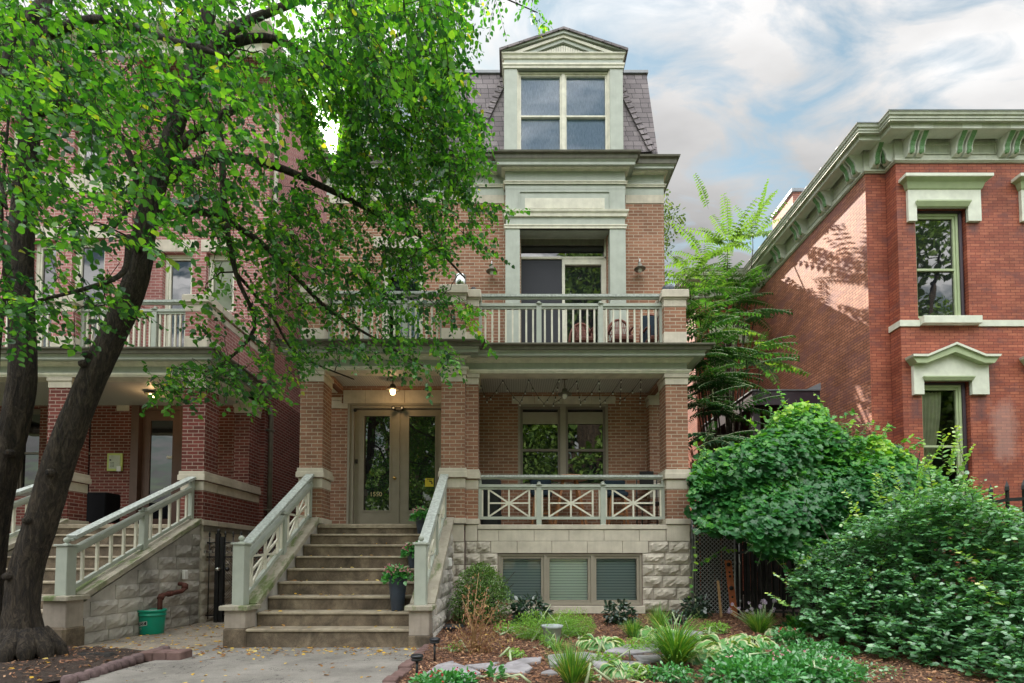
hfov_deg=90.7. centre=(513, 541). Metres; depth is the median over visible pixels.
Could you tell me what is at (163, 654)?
corner paver
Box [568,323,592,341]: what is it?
wicker chair
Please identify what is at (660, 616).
grass clump
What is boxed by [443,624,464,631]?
rock
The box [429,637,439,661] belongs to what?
path light
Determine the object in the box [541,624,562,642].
garden pot
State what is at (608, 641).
hosta
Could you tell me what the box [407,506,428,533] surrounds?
flower planter
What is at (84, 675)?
scalloped edging stone
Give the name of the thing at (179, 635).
side path
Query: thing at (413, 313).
window
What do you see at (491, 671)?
plant
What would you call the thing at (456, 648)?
weed
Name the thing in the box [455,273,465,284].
metal canister
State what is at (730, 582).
wooden stake
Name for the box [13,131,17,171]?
window
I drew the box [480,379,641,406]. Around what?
string lights
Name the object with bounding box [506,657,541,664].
flagstone
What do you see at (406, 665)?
edging brick
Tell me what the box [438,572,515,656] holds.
dried peony
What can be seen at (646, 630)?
hosta
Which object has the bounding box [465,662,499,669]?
flagstone
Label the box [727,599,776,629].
allium flowers
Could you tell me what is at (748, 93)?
sky
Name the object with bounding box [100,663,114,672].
scalloped edging stone
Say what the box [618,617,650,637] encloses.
grass clump
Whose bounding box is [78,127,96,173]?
window
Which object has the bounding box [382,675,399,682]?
edging brick
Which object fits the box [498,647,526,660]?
weed
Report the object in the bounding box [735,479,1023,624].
picket fence
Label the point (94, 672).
scalloped edging stone
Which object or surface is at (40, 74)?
linden tree
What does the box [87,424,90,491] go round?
window
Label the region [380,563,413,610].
flower planter
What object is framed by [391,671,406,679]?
edging brick
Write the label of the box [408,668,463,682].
vinca plant
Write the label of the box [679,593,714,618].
hellebore
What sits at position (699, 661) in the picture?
hosta
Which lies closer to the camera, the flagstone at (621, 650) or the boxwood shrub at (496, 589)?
the flagstone at (621, 650)
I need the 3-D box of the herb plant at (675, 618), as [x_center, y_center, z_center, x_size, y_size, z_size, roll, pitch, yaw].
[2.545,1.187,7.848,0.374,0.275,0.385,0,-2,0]
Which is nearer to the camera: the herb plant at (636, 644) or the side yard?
the herb plant at (636, 644)
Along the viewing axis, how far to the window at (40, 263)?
11.13 m
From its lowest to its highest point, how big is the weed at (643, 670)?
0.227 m
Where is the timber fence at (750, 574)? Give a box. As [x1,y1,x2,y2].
[689,527,943,613]
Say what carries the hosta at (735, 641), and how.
on the mulch bed at (906, 662)
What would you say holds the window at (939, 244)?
in the victorian house at (890, 251)
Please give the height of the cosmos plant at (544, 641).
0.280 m
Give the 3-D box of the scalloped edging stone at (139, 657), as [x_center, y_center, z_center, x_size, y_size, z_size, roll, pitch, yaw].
[-4.152,1.288,5.582,0.130,0.105,0.127,0,-2,0]
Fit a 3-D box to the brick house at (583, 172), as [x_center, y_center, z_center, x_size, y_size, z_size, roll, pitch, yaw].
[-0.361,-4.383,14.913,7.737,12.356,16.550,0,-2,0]
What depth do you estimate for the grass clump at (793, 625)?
7.08 m
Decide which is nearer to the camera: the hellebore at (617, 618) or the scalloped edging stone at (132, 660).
the scalloped edging stone at (132, 660)
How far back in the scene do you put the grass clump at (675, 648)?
5.14 m
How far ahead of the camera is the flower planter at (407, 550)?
7.74 m
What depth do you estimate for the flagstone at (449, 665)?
5.04 m
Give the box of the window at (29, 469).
[17,409,39,495]
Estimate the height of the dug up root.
0.077 m
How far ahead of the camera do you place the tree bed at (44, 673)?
4.98 m
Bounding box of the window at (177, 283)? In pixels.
[165,255,192,346]
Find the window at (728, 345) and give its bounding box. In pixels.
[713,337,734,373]
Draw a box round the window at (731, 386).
[712,386,731,431]
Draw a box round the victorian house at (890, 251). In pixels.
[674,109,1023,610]
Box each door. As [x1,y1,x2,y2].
[140,410,179,523]
[354,410,399,523]
[399,410,440,523]
[520,229,609,341]
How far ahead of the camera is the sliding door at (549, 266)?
10.82 m
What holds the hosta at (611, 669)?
on the mulch bed at (906, 662)
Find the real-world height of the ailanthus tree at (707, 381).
12.476 m
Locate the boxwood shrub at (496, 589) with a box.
[446,561,514,624]
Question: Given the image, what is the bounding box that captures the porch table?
[550,474,587,524]
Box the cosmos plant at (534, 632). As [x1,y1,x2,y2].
[511,604,556,641]
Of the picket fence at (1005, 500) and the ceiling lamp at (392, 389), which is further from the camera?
the ceiling lamp at (392, 389)
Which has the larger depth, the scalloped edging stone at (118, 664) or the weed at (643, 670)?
the scalloped edging stone at (118, 664)
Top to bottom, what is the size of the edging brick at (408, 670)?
0.090 m
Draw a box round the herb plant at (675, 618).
[665,609,688,624]
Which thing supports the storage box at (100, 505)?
on the red brick house at (183, 482)
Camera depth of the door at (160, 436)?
11.40 m
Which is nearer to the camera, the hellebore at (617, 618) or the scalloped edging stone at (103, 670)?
the scalloped edging stone at (103, 670)
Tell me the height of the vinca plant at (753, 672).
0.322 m
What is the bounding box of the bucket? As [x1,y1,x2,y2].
[137,608,166,634]
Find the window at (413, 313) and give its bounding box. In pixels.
[383,252,422,338]
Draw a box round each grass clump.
[541,635,567,650]
[542,639,608,682]
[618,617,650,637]
[620,610,726,667]
[638,601,675,627]
[738,609,780,633]
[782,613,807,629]
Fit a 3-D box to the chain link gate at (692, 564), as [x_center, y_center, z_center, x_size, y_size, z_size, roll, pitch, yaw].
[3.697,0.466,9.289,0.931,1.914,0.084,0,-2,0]
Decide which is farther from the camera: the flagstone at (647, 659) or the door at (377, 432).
the door at (377, 432)
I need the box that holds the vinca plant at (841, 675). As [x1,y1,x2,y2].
[765,649,872,682]
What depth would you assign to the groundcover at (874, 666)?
4.91 m
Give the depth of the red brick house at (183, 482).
10.40 m
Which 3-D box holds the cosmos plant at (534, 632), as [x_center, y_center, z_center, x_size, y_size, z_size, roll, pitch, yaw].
[0.280,1.083,6.706,0.652,0.517,0.557,0,-2,0]
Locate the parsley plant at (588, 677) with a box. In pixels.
[583,662,613,682]
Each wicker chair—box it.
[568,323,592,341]
[607,319,633,341]
[639,314,657,341]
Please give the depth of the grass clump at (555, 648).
5.99 m
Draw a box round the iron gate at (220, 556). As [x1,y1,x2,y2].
[203,529,275,621]
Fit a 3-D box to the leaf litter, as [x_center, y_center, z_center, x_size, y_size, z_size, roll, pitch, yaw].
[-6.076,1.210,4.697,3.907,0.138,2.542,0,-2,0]
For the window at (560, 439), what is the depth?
10.58 m
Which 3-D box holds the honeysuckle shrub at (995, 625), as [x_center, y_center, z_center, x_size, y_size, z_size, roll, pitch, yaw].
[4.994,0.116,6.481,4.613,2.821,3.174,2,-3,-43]
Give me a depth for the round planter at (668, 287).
9.29 m
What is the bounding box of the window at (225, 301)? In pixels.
[208,255,233,311]
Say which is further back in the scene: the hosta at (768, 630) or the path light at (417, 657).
the hosta at (768, 630)
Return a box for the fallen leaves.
[10,533,980,682]
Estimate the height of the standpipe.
0.732 m
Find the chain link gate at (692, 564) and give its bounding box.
[689,518,740,612]
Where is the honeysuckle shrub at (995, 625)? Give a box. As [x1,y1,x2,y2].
[766,425,1023,682]
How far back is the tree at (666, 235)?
25.83 m
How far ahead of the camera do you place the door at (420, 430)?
10.22 m
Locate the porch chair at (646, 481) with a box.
[636,471,658,524]
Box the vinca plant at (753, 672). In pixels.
[695,651,809,682]
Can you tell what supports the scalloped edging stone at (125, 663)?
on the path base at (57, 681)
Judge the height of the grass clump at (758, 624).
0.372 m
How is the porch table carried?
on the brick house at (583, 172)
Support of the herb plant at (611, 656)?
on the mulch bed at (906, 662)
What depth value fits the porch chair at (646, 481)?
10.10 m
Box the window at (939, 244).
[915,211,964,317]
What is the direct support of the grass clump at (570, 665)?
on the mulch bed at (906, 662)
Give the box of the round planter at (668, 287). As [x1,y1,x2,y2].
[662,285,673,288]
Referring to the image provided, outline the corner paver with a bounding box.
[140,649,191,660]
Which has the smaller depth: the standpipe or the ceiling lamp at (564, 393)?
the standpipe
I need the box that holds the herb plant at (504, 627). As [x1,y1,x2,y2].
[493,619,518,635]
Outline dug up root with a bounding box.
[59,658,85,661]
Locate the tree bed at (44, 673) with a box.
[0,646,144,682]
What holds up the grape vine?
on the picket fence at (1005, 500)
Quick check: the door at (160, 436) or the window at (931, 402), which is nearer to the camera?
the window at (931, 402)
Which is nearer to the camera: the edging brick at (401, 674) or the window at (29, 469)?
the edging brick at (401, 674)
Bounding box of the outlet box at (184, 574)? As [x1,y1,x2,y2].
[182,570,187,578]
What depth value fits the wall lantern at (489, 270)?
10.45 m
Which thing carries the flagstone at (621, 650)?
on the mulch bed at (906, 662)
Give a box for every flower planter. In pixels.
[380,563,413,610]
[400,541,416,567]
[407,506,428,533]
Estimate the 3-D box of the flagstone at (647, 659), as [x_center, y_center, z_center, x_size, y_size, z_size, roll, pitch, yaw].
[1.539,1.297,5.499,0.500,0.080,0.285,0,-2,-10]
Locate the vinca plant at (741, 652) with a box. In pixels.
[712,641,838,679]
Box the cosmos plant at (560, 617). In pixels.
[547,608,575,629]
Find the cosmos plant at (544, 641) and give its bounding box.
[533,629,556,648]
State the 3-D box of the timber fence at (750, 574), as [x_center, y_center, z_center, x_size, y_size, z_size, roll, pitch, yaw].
[5.808,0.550,9.951,5.215,1.800,0.090,0,-2,0]
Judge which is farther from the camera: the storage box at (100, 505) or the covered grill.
the storage box at (100, 505)
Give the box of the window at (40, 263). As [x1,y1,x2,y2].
[35,243,55,346]
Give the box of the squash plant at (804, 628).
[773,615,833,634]
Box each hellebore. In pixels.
[510,591,553,625]
[601,598,637,624]
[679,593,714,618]
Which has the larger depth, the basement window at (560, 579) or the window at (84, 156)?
the window at (84, 156)
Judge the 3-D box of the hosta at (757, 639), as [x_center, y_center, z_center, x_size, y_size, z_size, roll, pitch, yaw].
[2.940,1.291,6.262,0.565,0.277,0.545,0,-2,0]
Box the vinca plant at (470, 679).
[433,666,479,682]
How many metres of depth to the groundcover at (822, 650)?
5.73 m
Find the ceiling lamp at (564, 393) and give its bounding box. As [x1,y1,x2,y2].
[558,379,571,398]
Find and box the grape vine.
[684,385,951,615]
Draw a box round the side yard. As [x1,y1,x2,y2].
[700,595,912,613]
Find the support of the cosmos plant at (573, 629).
on the mulch bed at (906, 662)
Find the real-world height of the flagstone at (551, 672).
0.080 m
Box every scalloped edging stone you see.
[60,674,78,682]
[74,671,89,680]
[84,668,99,677]
[94,666,107,674]
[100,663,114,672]
[108,660,121,670]
[115,659,128,668]
[122,656,135,666]
[131,653,143,663]
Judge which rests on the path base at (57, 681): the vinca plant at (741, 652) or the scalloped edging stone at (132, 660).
the scalloped edging stone at (132, 660)
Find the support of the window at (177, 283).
in the red brick house at (183, 482)
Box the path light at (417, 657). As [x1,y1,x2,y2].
[410,653,423,672]
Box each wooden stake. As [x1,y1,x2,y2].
[717,580,722,617]
[725,560,737,616]
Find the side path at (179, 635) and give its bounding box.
[75,620,224,649]
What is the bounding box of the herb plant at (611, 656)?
[590,640,630,661]
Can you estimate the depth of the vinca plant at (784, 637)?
6.35 m
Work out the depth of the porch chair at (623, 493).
10.05 m
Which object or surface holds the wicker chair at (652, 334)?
on the brick house at (583, 172)
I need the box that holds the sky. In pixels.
[19,0,1023,285]
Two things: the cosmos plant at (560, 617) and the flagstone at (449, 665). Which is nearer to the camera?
the flagstone at (449, 665)
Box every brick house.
[0,16,330,646]
[219,26,715,647]
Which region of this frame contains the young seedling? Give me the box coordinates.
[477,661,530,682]
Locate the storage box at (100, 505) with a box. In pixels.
[86,492,120,522]
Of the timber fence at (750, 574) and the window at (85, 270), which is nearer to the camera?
the timber fence at (750, 574)
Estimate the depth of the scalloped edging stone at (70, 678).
4.52 m
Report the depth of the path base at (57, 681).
4.74 m
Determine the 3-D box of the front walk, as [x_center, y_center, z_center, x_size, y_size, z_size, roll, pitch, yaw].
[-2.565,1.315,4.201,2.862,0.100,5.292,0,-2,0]
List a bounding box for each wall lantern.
[486,261,497,275]
[634,258,645,272]
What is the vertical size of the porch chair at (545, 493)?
0.973 m
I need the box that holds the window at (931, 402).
[922,382,968,494]
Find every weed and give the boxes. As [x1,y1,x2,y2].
[444,640,467,651]
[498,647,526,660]
[624,663,656,682]
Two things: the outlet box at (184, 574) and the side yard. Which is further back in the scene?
the side yard
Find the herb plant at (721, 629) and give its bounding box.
[699,620,730,634]
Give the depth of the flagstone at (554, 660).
5.47 m
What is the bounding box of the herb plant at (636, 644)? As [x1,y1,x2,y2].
[618,636,655,649]
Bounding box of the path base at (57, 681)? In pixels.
[46,661,149,682]
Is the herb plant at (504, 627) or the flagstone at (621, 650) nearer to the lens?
the flagstone at (621, 650)
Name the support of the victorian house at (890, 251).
on the ground
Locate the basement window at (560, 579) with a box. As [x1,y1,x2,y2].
[498,554,641,604]
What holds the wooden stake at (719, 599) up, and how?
on the mulch bed at (906, 662)
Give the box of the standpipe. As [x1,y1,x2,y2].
[157,582,187,609]
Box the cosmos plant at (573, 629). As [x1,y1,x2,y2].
[555,606,596,639]
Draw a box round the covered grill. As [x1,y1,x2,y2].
[480,479,501,524]
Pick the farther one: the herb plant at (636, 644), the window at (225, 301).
the window at (225, 301)
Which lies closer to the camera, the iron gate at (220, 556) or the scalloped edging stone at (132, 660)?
the scalloped edging stone at (132, 660)
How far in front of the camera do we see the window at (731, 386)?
16.43 m
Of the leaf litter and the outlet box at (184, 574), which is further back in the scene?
the outlet box at (184, 574)
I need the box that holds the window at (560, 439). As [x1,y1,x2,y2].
[518,404,607,483]
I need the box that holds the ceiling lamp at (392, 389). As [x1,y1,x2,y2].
[386,376,399,394]
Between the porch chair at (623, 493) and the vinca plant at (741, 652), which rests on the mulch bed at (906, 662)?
the vinca plant at (741, 652)
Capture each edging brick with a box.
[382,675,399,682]
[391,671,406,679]
[397,668,411,674]
[398,662,412,668]
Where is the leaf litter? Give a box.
[0,646,138,682]
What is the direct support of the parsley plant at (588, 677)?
on the mulch bed at (906, 662)
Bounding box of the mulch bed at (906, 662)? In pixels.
[398,613,1016,682]
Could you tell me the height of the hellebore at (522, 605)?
0.596 m
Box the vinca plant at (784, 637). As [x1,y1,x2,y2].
[771,625,808,644]
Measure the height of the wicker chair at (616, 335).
0.988 m
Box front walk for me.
[78,643,418,682]
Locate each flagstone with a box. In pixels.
[427,661,480,677]
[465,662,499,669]
[482,664,532,675]
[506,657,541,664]
[541,669,557,675]
[548,652,604,668]
[592,658,644,669]
[604,644,660,656]
[633,654,665,663]
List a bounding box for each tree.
[0,0,552,662]
[664,173,810,558]
[664,189,685,284]
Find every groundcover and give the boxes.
[644,660,699,682]
[780,639,858,657]
[824,656,903,678]
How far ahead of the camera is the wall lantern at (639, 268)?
10.46 m
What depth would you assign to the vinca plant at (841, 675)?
4.45 m
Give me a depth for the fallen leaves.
6.25 m
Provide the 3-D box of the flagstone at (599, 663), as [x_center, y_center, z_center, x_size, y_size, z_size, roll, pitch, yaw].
[1.022,1.297,5.243,0.449,0.080,0.566,-2,-3,42]
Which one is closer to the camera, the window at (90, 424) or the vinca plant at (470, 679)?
the vinca plant at (470, 679)
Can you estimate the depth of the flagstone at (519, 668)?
4.99 m
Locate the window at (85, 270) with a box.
[75,241,104,338]
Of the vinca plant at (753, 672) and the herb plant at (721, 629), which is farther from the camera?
the herb plant at (721, 629)
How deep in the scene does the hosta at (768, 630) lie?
6.92 m
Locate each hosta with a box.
[576,633,623,651]
[599,659,644,679]
[636,625,673,641]
[686,648,723,665]
[695,634,762,653]
[728,633,775,648]
[763,626,800,636]
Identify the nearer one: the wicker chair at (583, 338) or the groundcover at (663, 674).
the groundcover at (663, 674)
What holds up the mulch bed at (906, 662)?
on the ground

